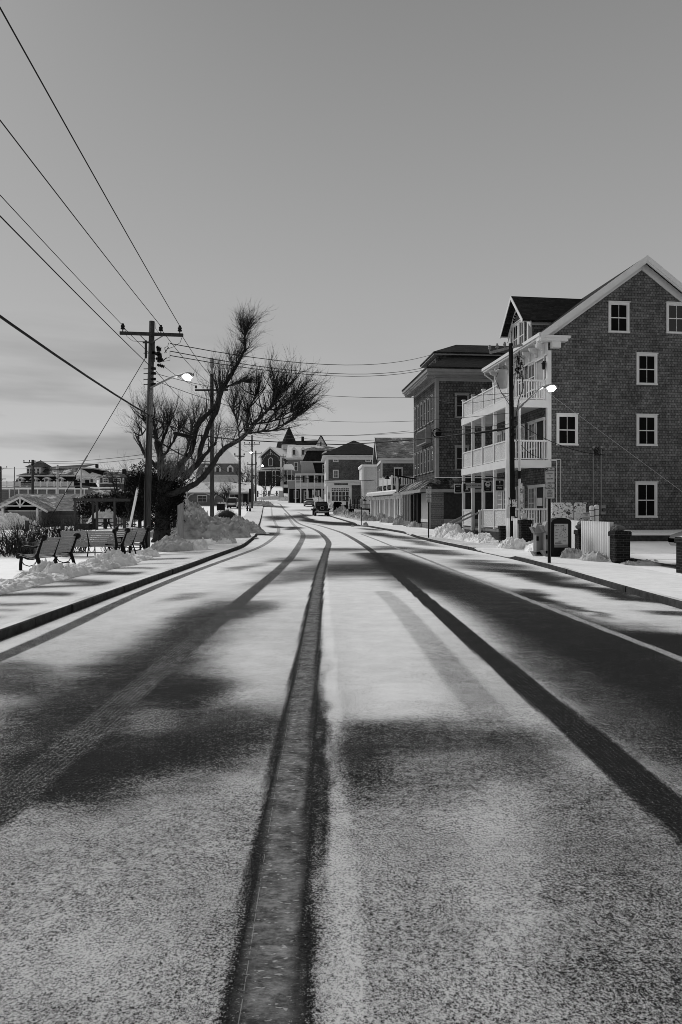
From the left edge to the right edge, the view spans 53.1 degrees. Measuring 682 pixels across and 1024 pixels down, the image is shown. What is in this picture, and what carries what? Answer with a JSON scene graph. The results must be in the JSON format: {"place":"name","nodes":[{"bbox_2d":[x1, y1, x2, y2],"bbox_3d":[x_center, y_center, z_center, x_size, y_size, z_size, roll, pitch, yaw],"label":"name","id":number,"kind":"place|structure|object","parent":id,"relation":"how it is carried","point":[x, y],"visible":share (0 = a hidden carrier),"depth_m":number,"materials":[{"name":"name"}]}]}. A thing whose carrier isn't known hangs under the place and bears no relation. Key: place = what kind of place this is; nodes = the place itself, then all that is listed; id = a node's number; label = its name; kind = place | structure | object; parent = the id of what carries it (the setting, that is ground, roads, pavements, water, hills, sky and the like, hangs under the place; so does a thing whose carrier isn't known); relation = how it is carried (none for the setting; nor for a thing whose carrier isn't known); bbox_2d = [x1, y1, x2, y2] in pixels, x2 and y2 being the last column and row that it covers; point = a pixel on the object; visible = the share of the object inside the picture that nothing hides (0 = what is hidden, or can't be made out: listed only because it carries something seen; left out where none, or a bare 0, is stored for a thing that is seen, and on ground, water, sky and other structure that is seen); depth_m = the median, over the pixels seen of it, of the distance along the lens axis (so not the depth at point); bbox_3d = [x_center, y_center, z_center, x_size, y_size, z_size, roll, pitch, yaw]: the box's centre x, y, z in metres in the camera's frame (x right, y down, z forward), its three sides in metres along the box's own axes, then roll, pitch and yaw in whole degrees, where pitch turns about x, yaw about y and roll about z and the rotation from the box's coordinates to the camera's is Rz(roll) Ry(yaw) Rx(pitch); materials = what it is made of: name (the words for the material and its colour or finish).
{"place":"outdoors","nodes":[
{"label":"outdoors","id":0,"kind":"place"},
{"bbox_2d":[0,506,262,628],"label":"pavement","id":1,"kind":"structure","parent":0,"point":[17,605],"depth_m":14.93,"materials":[{"name":"snow"}]},
{"bbox_2d":[0,493,681,1023],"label":"road","id":2,"kind":"structure","parent":0,"point":[300,763],"depth_m":3.83,"materials":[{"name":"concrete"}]},
{"bbox_2d":[311,502,329,515],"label":"parked offroader","id":3,"kind":"object","parent":2,"relation":"on","point":[320,507],"visible":0.96,"depth_m":86.12,"materials":[{"name":"black paint"}]},
{"bbox_2d":[0,484,681,578],"bbox_3d":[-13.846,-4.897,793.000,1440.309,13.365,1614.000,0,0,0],"label":"snowy ground","id":4,"kind":"structure","parent":0,"point":[9,567],"depth_m":28.42,"materials":[{"name":"snow"}]},
{"bbox_2d":[0,527,34,556],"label":"bare shrub","id":5,"kind":"object","parent":4,"relation":"on","point":[6,551],"visible":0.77,"depth_m":24.37,"materials":[{"name":"plant"}]},
{"bbox_2d":[0,511,41,529],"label":"snow heap","id":6,"kind":"object","parent":4,"relation":"on","point":[4,520],"visible":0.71,"depth_m":59.02,"materials":[{"name":"snow"}]},
{"bbox_2d":[0,518,51,553],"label":"bare shrub","id":7,"kind":"object","parent":4,"relation":"on","point":[30,532],"visible":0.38,"depth_m":25.35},
{"bbox_2d":[23,460,40,493],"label":"utility pole","id":8,"kind":"object","parent":4,"relation":"on","point":[32,462],"visible":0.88,"depth_m":92.86,"materials":[{"name":"grey wood"}]},
{"bbox_2d":[0,511,82,553],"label":"bare shrub","id":9,"kind":"object","parent":4,"relation":"on","point":[45,533],"visible":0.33,"depth_m":25.86,"materials":[{"name":"plant"}]},
{"bbox_2d":[0,494,85,525],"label":"timber truss hall","id":10,"kind":"structure","parent":4,"relation":"on","point":[24,504],"depth_m":82.22,"materials":[{"name":"white paint"}]},
{"bbox_2d":[16,533,80,569],"bbox_3d":[-8.335,1.126,19.495,0.991,1.025,1.520,0,0,17],"label":"park bench","id":11,"kind":"object","parent":4,"relation":"on","point":[49,552],"visible":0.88,"depth_m":19.26,"materials":[{"name":"wood"}]},
{"bbox_2d":[28,558,74,577],"bbox_3d":[-7.100,1.393,16.600,1.344,0.573,1.120,0,0,0],"label":"snow heap","id":12,"kind":"object","parent":4,"relation":"on","point":[44,566],"visible":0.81,"depth_m":16.46,"materials":[{"name":"snow"}]},
{"bbox_2d":[23,516,94,551],"bbox_3d":[-11.066,0.809,26.436,3.092,1.693,2.126,0,0,0],"label":"bare shrub","id":13,"kind":"object","parent":4,"relation":"on","point":[79,549],"visible":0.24,"depth_m":26.41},
{"bbox_2d":[48,511,93,539],"bbox_3d":[-13.230,0.751,33.108,2.515,1.639,2.123,0,0,0],"label":"bare shrub","id":14,"kind":"object","parent":4,"relation":"on","point":[77,527],"visible":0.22,"depth_m":33.06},
{"bbox_2d":[2,462,141,501],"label":"harbour hotel","id":15,"kind":"structure","parent":4,"relation":"on","point":[44,480],"depth_m":150.46,"materials":[{"name":"wood"}]},
{"bbox_2d":[0,554,153,594],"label":"snow bank","id":16,"kind":"structure","parent":4,"relation":"on","point":[23,580],"depth_m":15.84,"materials":[{"name":"snow"}]},
{"bbox_2d":[25,519,152,530],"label":"rope fence","id":17,"kind":"object","parent":4,"relation":"on","point":[104,523],"visible":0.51,"depth_m":49.40,"materials":[{"name":"fabric"}]},
{"bbox_2d":[56,528,122,556],"bbox_3d":[-9.001,1.090,24.585,2.120,1.024,0.991,0,0,2],"label":"park bench","id":18,"kind":"object","parent":4,"relation":"on","point":[88,543],"visible":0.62,"depth_m":24.30,"materials":[{"name":"wood"}]},
{"bbox_2d":[73,492,107,521],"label":"evergreen shrub","id":19,"kind":"object","parent":4,"relation":"on","point":[84,509],"visible":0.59,"depth_m":61.65,"materials":[{"name":"black plant"}]},
{"bbox_2d":[83,490,121,522],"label":"gabled cottage","id":20,"kind":"structure","parent":4,"relation":"on","point":[101,492],"depth_m":79.22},
{"bbox_2d":[86,509,122,526],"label":"snow heap","id":21,"kind":"object","parent":4,"relation":"on","point":[107,514],"visible":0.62,"depth_m":54.47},
{"bbox_2d":[72,498,138,529],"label":"pergola","id":22,"kind":"object","parent":4,"relation":"on","point":[97,500],"visible":0.77,"depth_m":48.00,"materials":[{"name":"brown wood"}]},
{"bbox_2d":[90,469,138,490],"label":"white trimmed house","id":23,"kind":"structure","parent":4,"relation":"on","point":[104,483],"depth_m":109.99,"materials":[{"name":"wood"}]},
{"bbox_2d":[94,548,136,565],"bbox_3d":[-6.900,1.385,20.600,1.680,0.595,1.344,0,0,0],"label":"snow heap","id":24,"kind":"object","parent":4,"relation":"on","point":[119,556],"visible":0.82,"depth_m":20.32,"materials":[{"name":"snow"}]},
{"bbox_2d":[99,489,132,518],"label":"evergreen shrub","id":25,"kind":"object","parent":4,"relation":"on","point":[121,511],"visible":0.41,"depth_m":55.62,"materials":[{"name":"black plant"}]},
{"bbox_2d":[96,450,156,526],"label":"bare tree","id":26,"kind":"object","parent":4,"relation":"on","point":[115,484],"visible":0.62,"depth_m":53.36,"materials":[{"name":"grey plant"}]},
{"bbox_2d":[105,527,150,553],"bbox_3d":[-7.885,1.082,25.296,0.991,1.025,1.520,0,0,14],"label":"park bench","id":27,"kind":"object","parent":4,"relation":"on","point":[137,536],"visible":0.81,"depth_m":25.23,"materials":[{"name":"wood"}]},
{"bbox_2d":[107,526,149,550],"bbox_3d":[-8.490,1.060,27.288,1.420,1.024,0.991,0,0,-40],"label":"park bench","id":28,"kind":"object","parent":4,"relation":"on","point":[121,532],"visible":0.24,"depth_m":27.01,"materials":[{"name":"wood"}]},
{"bbox_2d":[0,509,262,639],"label":"kerb","id":29,"kind":"structure","parent":4,"relation":"on","point":[12,630],"depth_m":12.49,"materials":[{"name":"concrete"}]},
{"bbox_2d":[121,459,153,527],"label":"evergreen shrub","id":30,"kind":"object","parent":4,"relation":"on","point":[129,482],"visible":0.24,"depth_m":49.75,"materials":[{"name":"black plant"}]},
{"bbox_2d":[130,471,155,522],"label":"evergreen shrub","id":31,"kind":"object","parent":4,"relation":"on","point":[140,505],"visible":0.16,"depth_m":47.63,"materials":[{"name":"black plant"}]},
{"bbox_2d":[120,321,193,547],"bbox_3d":[-7.682,-3.140,28.773,3.302,9.925,0.656,0,0,11],"label":"utility pole","id":32,"kind":"object","parent":4,"relation":"on","point":[152,353],"visible":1,"depth_m":28.87,"materials":[{"name":"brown wood"}]},
{"bbox_2d":[0,315,148,415],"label":"telephone cable","id":33,"kind":"object","parent":32,"relation":"attached to","point":[44,347],"visible":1,"depth_m":18.01,"materials":[{"name":"rubber"}]},
{"bbox_2d":[0,215,148,364],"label":"overhead wire","id":34,"kind":"object","parent":32,"relation":"attached to","point":[62,279],"visible":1,"depth_m":17.18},
{"bbox_2d":[0,120,161,326],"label":"overhead wire","id":35,"kind":"object","parent":32,"relation":"attached to","point":[70,211],"visible":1,"depth_m":16.59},
{"bbox_2d":[0,7,180,327],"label":"overhead wire","id":36,"kind":"object","parent":32,"relation":"attached to","point":[76,144],"visible":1,"depth_m":14.27,"materials":[{"name":"metal"}]},
{"bbox_2d":[170,343,428,364],"bbox_3d":[1.575,-11.804,49.422,0.035,9.409,44.761,0,0,23],"label":"overhead wire","id":37,"kind":"object","parent":32,"relation":"hanging from","point":[284,361],"visible":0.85,"depth_m":37.62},
{"bbox_2d":[156,373,508,397],"bbox_3d":[-0.081,-6.392,35.424,15.503,2.020,13.174,0,0,0],"label":"overhead wire","id":38,"kind":"object","parent":32,"relation":"attached to","point":[362,397],"visible":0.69,"depth_m":34.52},
{"bbox_2d":[133,459,196,506],"bbox_3d":[-9.223,-0.667,35.950,3.571,4.565,2.089,0,0,0],"label":"evergreen shrub","id":39,"kind":"object","parent":4,"relation":"on","point":[142,478],"visible":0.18,"depth_m":35.81,"materials":[{"name":"black plant"}]},
{"bbox_2d":[151,533,193,551],"bbox_3d":[-6.750,1.235,27.600,2.128,0.761,1.792,0,0,0],"label":"snow heap","id":40,"kind":"object","parent":4,"relation":"on","point":[174,542],"visible":0.91,"depth_m":27.10,"materials":[{"name":"snow"}]},
{"bbox_2d":[177,502,183,538],"bbox_3d":[-7.403,0.575,31.500,0.264,2.050,0.100,0,0,0],"label":"leaning board","id":41,"kind":"object","parent":4,"relation":"on","point":[180,520],"visible":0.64,"depth_m":31.45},
{"bbox_2d":[183,498,207,515],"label":"snow heap","id":42,"kind":"object","parent":4,"relation":"on","point":[194,508],"visible":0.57,"depth_m":69.05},
{"bbox_2d":[192,537,208,549],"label":"snow heap","id":43,"kind":"object","parent":4,"relation":"on","point":[201,545],"visible":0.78,"depth_m":27.55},
{"bbox_2d":[150,513,258,538],"bbox_3d":[-7.904,0.705,38.500,6.496,1.500,5.376,0,0,0],"label":"snow heap","id":44,"kind":"object","parent":4,"relation":"on","point":[200,526],"visible":0.77,"depth_m":36.99,"materials":[{"name":"snow"}]},
{"bbox_2d":[195,358,227,516],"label":"utility pole","id":45,"kind":"object","parent":4,"relation":"on","point":[211,487],"visible":0.57,"depth_m":51.88,"materials":[{"name":"grey wood"}]},
{"bbox_2d":[173,482,254,505],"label":"arcade","id":46,"kind":"object","parent":4,"relation":"on","point":[200,493],"visible":0.46,"depth_m":125.00,"materials":[{"name":"white paint"}]},
{"bbox_2d":[194,448,244,481],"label":"mansard villa","id":47,"kind":"object","parent":4,"relation":"on","point":[227,460],"visible":0.16,"depth_m":165.66,"materials":[{"name":"white paint"}]},
{"bbox_2d":[203,478,235,501],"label":"bare tree","id":48,"kind":"object","parent":4,"relation":"on","point":[226,493],"visible":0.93,"depth_m":119.14,"materials":[{"name":"grey plant"}]},
{"bbox_2d":[210,530,236,542],"bbox_3d":[-5.590,1.211,32.300,1.456,0.683,1.008,0,0,0],"label":"snow heap","id":49,"kind":"object","parent":4,"relation":"on","point":[223,534],"visible":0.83,"depth_m":32.12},
{"bbox_2d":[116,299,334,542],"bbox_3d":[-5.203,-4.525,32.613,11.157,12.456,4.476,0,0,17],"label":"bare tree","id":50,"kind":"object","parent":4,"relation":"on","point":[294,399],"visible":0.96,"depth_m":32.54,"materials":[{"name":"black plant"}]},
{"bbox_2d":[215,508,239,518],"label":"heap","id":51,"kind":"object","parent":4,"relation":"on","point":[226,512],"visible":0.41,"depth_m":65.40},
{"bbox_2d":[233,442,245,515],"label":"utility pole","id":52,"kind":"object","parent":4,"relation":"on","point":[239,486],"visible":0.94,"depth_m":81.89,"materials":[{"name":"grey wood"}]},
{"bbox_2d":[222,517,269,533],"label":"snow heap","id":53,"kind":"object","parent":4,"relation":"on","point":[252,527],"visible":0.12,"depth_m":42.71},
{"bbox_2d":[244,435,259,507],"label":"utility pole","id":54,"kind":"object","parent":4,"relation":"on","point":[251,452],"visible":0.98,"depth_m":111.87,"materials":[{"name":"grey wood"}]},
{"bbox_2d":[260,467,286,494],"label":"bare tree","id":55,"kind":"object","parent":4,"relation":"on","point":[276,474],"visible":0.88,"depth_m":190.88,"materials":[{"name":"grey plant"}]},
{"bbox_2d":[257,427,297,485],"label":"house","id":56,"kind":"structure","parent":4,"relation":"on","point":[270,458],"depth_m":229.82,"materials":[{"name":"wood"}]},
{"bbox_2d":[282,464,294,492],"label":"verandah annex","id":57,"kind":"object","parent":4,"relation":"on","point":[287,467],"visible":0.69,"depth_m":194.21,"materials":[{"name":"white paint"}]},
{"bbox_2d":[287,480,302,502],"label":"flat shop","id":58,"kind":"structure","parent":4,"relation":"on","point":[291,491],"depth_m":155.96,"materials":[{"name":"grey paint"}]},
{"bbox_2d":[286,445,316,479],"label":"dormered range","id":59,"kind":"structure","parent":4,"relation":"on","point":[295,455],"depth_m":210.00,"materials":[{"name":"white paint"}]},
{"bbox_2d":[276,436,326,447],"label":"hilltop hotel","id":60,"kind":"structure","parent":4,"relation":"on","point":[321,440],"depth_m":264.00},
{"bbox_2d":[295,446,334,502],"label":"mansard house","id":61,"kind":"structure","parent":4,"relation":"on","point":[312,465],"depth_m":150.01,"materials":[{"name":"wood"}]},
{"bbox_2d":[325,480,360,506],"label":"sweet shop","id":62,"kind":"structure","parent":4,"relation":"on","point":[339,490],"depth_m":112.01,"materials":[{"name":"white paint"}]},
{"bbox_2d":[321,441,376,501],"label":"hip roofed house","id":63,"kind":"structure","parent":4,"relation":"on","point":[343,462],"depth_m":125.20,"materials":[{"name":"white paint"}]},
{"bbox_2d":[333,505,374,520],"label":"snow bank","id":64,"kind":"structure","parent":4,"relation":"on","point":[342,511],"depth_m":73.15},
{"bbox_2d":[358,464,376,507],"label":"clapboard house","id":65,"kind":"structure","parent":4,"relation":"on","point":[367,472],"depth_m":108.05,"materials":[{"name":"white paint"}]},
{"bbox_2d":[366,437,413,518],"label":"house","id":66,"kind":"structure","parent":4,"relation":"on","point":[396,458],"depth_m":79.96,"materials":[{"name":"white paint"}]},
{"bbox_2d":[432,523,464,537],"bbox_3d":[6.068,1.024,38.000,2.128,0.879,2.464,0,0,0],"label":"snow heap","id":67,"kind":"object","parent":4,"relation":"on","point":[442,530],"visible":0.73,"depth_m":37.55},
{"bbox_2d":[393,345,508,528],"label":"shingled block","id":68,"kind":"structure","parent":4,"relation":"on","point":[445,373],"depth_m":50.17,"materials":[{"name":"grey"}]},
{"bbox_2d":[415,494,420,522],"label":"doorway","id":69,"kind":"structure","parent":68,"relation":"in","point":[417,496],"depth_m":52.27,"materials":[{"name":"black paint"}]},
{"bbox_2d":[421,493,427,518],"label":"boarded window","id":70,"kind":"structure","parent":68,"relation":"in","point":[424,505],"depth_m":50.88,"materials":[{"name":"grey paint"}]},
{"bbox_2d":[454,445,469,469],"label":"window","id":71,"kind":"structure","parent":68,"relation":"in","point":[458,448],"depth_m":50.15,"materials":[{"name":"glass"}]},
{"bbox_2d":[455,393,469,417],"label":"window","id":72,"kind":"structure","parent":68,"relation":"in","point":[461,396],"depth_m":50.15,"materials":[{"name":"grey paint"}]},
{"bbox_2d":[443,529,499,543],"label":"snow bank","id":73,"kind":"structure","parent":4,"relation":"on","point":[484,538],"depth_m":33.28,"materials":[{"name":"snow"}]},
{"bbox_2d":[329,515,681,608],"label":"kerb","id":74,"kind":"structure","parent":4,"relation":"on","point":[675,603],"depth_m":17.22,"materials":[{"name":"concrete"}]},
{"bbox_2d":[496,536,526,548],"bbox_3d":[7.350,1.294,29.300,1.568,0.602,1.344,0,0,0],"label":"snow heap","id":75,"kind":"object","parent":4,"relation":"on","point":[508,542],"visible":0.92,"depth_m":28.92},
{"bbox_2d":[506,518,519,538],"bbox_3d":[7.814,0.890,31.125,0.158,1.220,1.951,0,0,-2],"label":"corrugated fence","id":76,"kind":"object","parent":4,"relation":"on","point":[515,529],"visible":0.61,"depth_m":30.70,"materials":[{"name":"metal"}]},
{"bbox_2d":[488,342,556,536],"bbox_3d":[8.148,-2.978,30.757,3.050,9.543,0.784,0,0,18],"label":"utility pole","id":77,"kind":"object","parent":4,"relation":"on","point":[502,377],"visible":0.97,"depth_m":30.90,"materials":[{"name":"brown wood"}]},
{"bbox_2d":[152,418,508,444],"bbox_3d":[-0.970,-3.840,35.843,15.817,0.667,11.986,0,0,-8],"label":"telephone cable","id":78,"kind":"object","parent":77,"relation":"attached to","point":[318,443],"visible":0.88,"depth_m":36.52,"materials":[{"name":"rubber"}]},
{"bbox_2d":[517,520,531,541],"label":"brick pier","id":79,"kind":"structure","parent":4,"relation":"on","point":[524,531],"depth_m":29.68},
{"bbox_2d":[448,255,681,539],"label":"gabled inn","id":80,"kind":"structure","parent":4,"relation":"on","point":[606,358],"depth_m":34.35,"materials":[{"name":"grey"}]},
{"bbox_2d":[493,477,504,490],"bbox_3d":[8.127,-1.422,35.193,0.600,0.718,0.054,0,0,0],"label":"hanging sign","id":81,"kind":"object","parent":80,"relation":"attached to","point":[499,484],"visible":1,"depth_m":35.17,"materials":[{"name":"black paint"}]},
{"bbox_2d":[517,319,524,343],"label":"window","id":82,"kind":"structure","parent":80,"relation":"in","point":[521,326],"depth_m":37.10,"materials":[{"name":"white paint"}]},
{"bbox_2d":[527,360,535,392],"bbox_3d":[9.960,-7.075,35.729,0.120,1.550,0.960,0,0,-7],"label":"window","id":83,"kind":"structure","parent":80,"relation":"in","point":[531,367],"depth_m":35.65,"materials":[{"name":"white paint"}]},
{"bbox_2d":[527,420,535,450],"bbox_3d":[9.960,-4.000,35.729,0.120,1.500,0.960,0,0,-7],"label":"window","id":84,"kind":"structure","parent":80,"relation":"in","point":[531,424],"depth_m":35.65,"materials":[{"name":"glass"}]},
{"bbox_2d":[527,485,535,519],"bbox_3d":[9.960,-0.500,35.729,0.120,1.800,0.960,0,0,-7],"label":"window","id":85,"kind":"structure","parent":80,"relation":"in","point":[531,488],"depth_m":35.65,"materials":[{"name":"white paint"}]},
{"bbox_2d":[556,413,578,445],"bbox_3d":[11.236,-4.103,33.883,1.174,1.598,0.120,0,0,-7],"label":"window","id":86,"kind":"structure","parent":80,"relation":"in","point":[566,423],"depth_m":33.90,"materials":[{"name":"white paint"}]},
{"bbox_2d":[608,301,630,332],"bbox_3d":[13.932,-9.767,34.213,1.168,1.577,0.120,0,0,-7],"label":"window","id":87,"kind":"structure","parent":80,"relation":"in","point":[618,311],"depth_m":34.23,"materials":[{"name":"white paint"}]},
{"bbox_2d":[635,481,658,517],"bbox_3d":[15.390,-0.625,34.392,1.224,1.829,0.120,0,0,-7],"label":"window","id":88,"kind":"structure","parent":80,"relation":"in","point":[645,491],"depth_m":34.41,"materials":[{"name":"white paint"}]},
{"bbox_2d":[636,352,658,384],"bbox_3d":[15.422,-7.216,34.397,1.165,1.624,0.120,0,0,-7],"label":"window","id":89,"kind":"structure","parent":80,"relation":"in","point":[646,362],"depth_m":34.41,"materials":[{"name":"white paint"}]},
{"bbox_2d":[636,414,658,445],"bbox_3d":[15.422,-4.133,34.397,1.165,1.614,0.120,0,0,-7],"label":"window","id":90,"kind":"structure","parent":80,"relation":"in","point":[646,424],"depth_m":34.41,"materials":[{"name":"white paint"}]},
{"bbox_2d":[665,301,681,333],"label":"window","id":91,"kind":"structure","parent":80,"relation":"in","point":[673,310],"depth_m":34.59,"materials":[{"name":"white paint"}]},
{"bbox_2d":[551,503,586,520],"bbox_3d":[9.660,0.618,29.150,1.480,2.036,0.560,0,0,0],"label":"mural panel","id":92,"kind":"object","parent":4,"relation":"on","point":[571,511],"visible":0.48,"depth_m":28.90,"materials":[{"name":"white paint"}]},
{"bbox_2d":[560,548,581,558],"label":"snow heap","id":93,"kind":"object","parent":4,"relation":"on","point":[571,553],"visible":0.81,"depth_m":23.32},
{"bbox_2d":[571,520,578,547],"bbox_3d":[9.179,0.990,26.899,0.158,1.320,2.624,0,0,8],"label":"corrugated fence","id":94,"kind":"object","parent":4,"relation":"on","point":[574,524],"visible":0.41,"depth_m":26.60,"materials":[{"name":"metal"}]},
{"bbox_2d":[577,551,611,562],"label":"snow bank","id":95,"kind":"structure","parent":4,"relation":"on","point":[596,556],"depth_m":21.99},
{"bbox_2d":[581,521,613,556],"bbox_3d":[8.724,1.010,23.350,0.158,1.380,3.306,0,0,3],"label":"corrugated fence","id":96,"kind":"object","parent":4,"relation":"on","point":[595,537],"visible":0.71,"depth_m":23.34,"materials":[{"name":"metal"}]},
{"bbox_2d":[608,531,631,562],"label":"brick pier","id":97,"kind":"structure","parent":4,"relation":"on","point":[619,546],"depth_m":21.27,"materials":[{"name":"brick"}]},
{"bbox_2d":[619,559,670,565],"bbox_3d":[9.350,1.565,21.000,1.680,0.231,0.672,0,0,0],"label":"snow heap","id":98,"kind":"object","parent":4,"relation":"on","point":[646,562],"visible":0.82,"depth_m":20.81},
{"bbox_2d":[630,535,669,540],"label":"retaining kerb","id":99,"kind":"structure","parent":4,"relation":"on","point":[649,537],"depth_m":30.40,"materials":[{"name":"concrete"}]},
{"bbox_2d":[632,532,677,534],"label":"snow on kerb","id":100,"kind":"structure","parent":99,"relation":"on","point":[652,533],"depth_m":30.35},
{"bbox_2d":[674,537,681,573],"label":"brick pier","id":101,"kind":"structure","parent":4,"relation":"on","point":[678,541],"depth_m":18.06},
{"bbox_2d":[0,0,681,486],"label":"sky","id":102,"kind":"structure","parent":0,"point":[383,177],"materials":[{"name":"grey"}]},
{"bbox_2d":[314,504,681,600],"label":"pavement","id":103,"kind":"structure","parent":0,"point":[667,584],"depth_m":19.35,"materials":[{"name":"snow"}]},
{"bbox_2d":[529,523,541,555],"bbox_3d":[7.090,1.014,24.750,0.460,1.240,0.420,0,0,0],"label":"newspaper box","id":104,"kind":"object","parent":103,"relation":"on","point":[537,536],"visible":0.83,"depth_m":24.55,"materials":[{"name":"grey paint"}]},
{"bbox_2d":[538,521,547,555],"bbox_3d":[7.290,0.948,24.300,0.460,1.240,0.420,0,0,0],"label":"newspaper box","id":105,"kind":"object","parent":103,"relation":"on","point":[543,527],"visible":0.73,"depth_m":24.14,"materials":[{"name":"grey paint"}]},
{"bbox_2d":[545,467,554,562],"bbox_3d":[6.540,0.149,21.426,0.305,3.098,0.088,0,0,0],"label":"parking sign","id":106,"kind":"object","parent":103,"relation":"on","point":[549,484],"visible":1,"depth_m":21.39,"materials":[{"name":"black metal"}]},
{"bbox_2d":[547,518,570,556],"bbox_3d":[7.750,0.888,24.265,0.700,1.375,0.570,0,0,0],"label":"map kiosk","id":107,"kind":"object","parent":103,"relation":"on","point":[560,535],"visible":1,"depth_m":24.00,"materials":[{"name":"black paint"}]},
{"bbox_2d":[630,554,675,564],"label":"driveway","id":108,"kind":"structure","parent":0,"point":[667,558],"depth_m":22.57,"materials":[{"name":"snow"}]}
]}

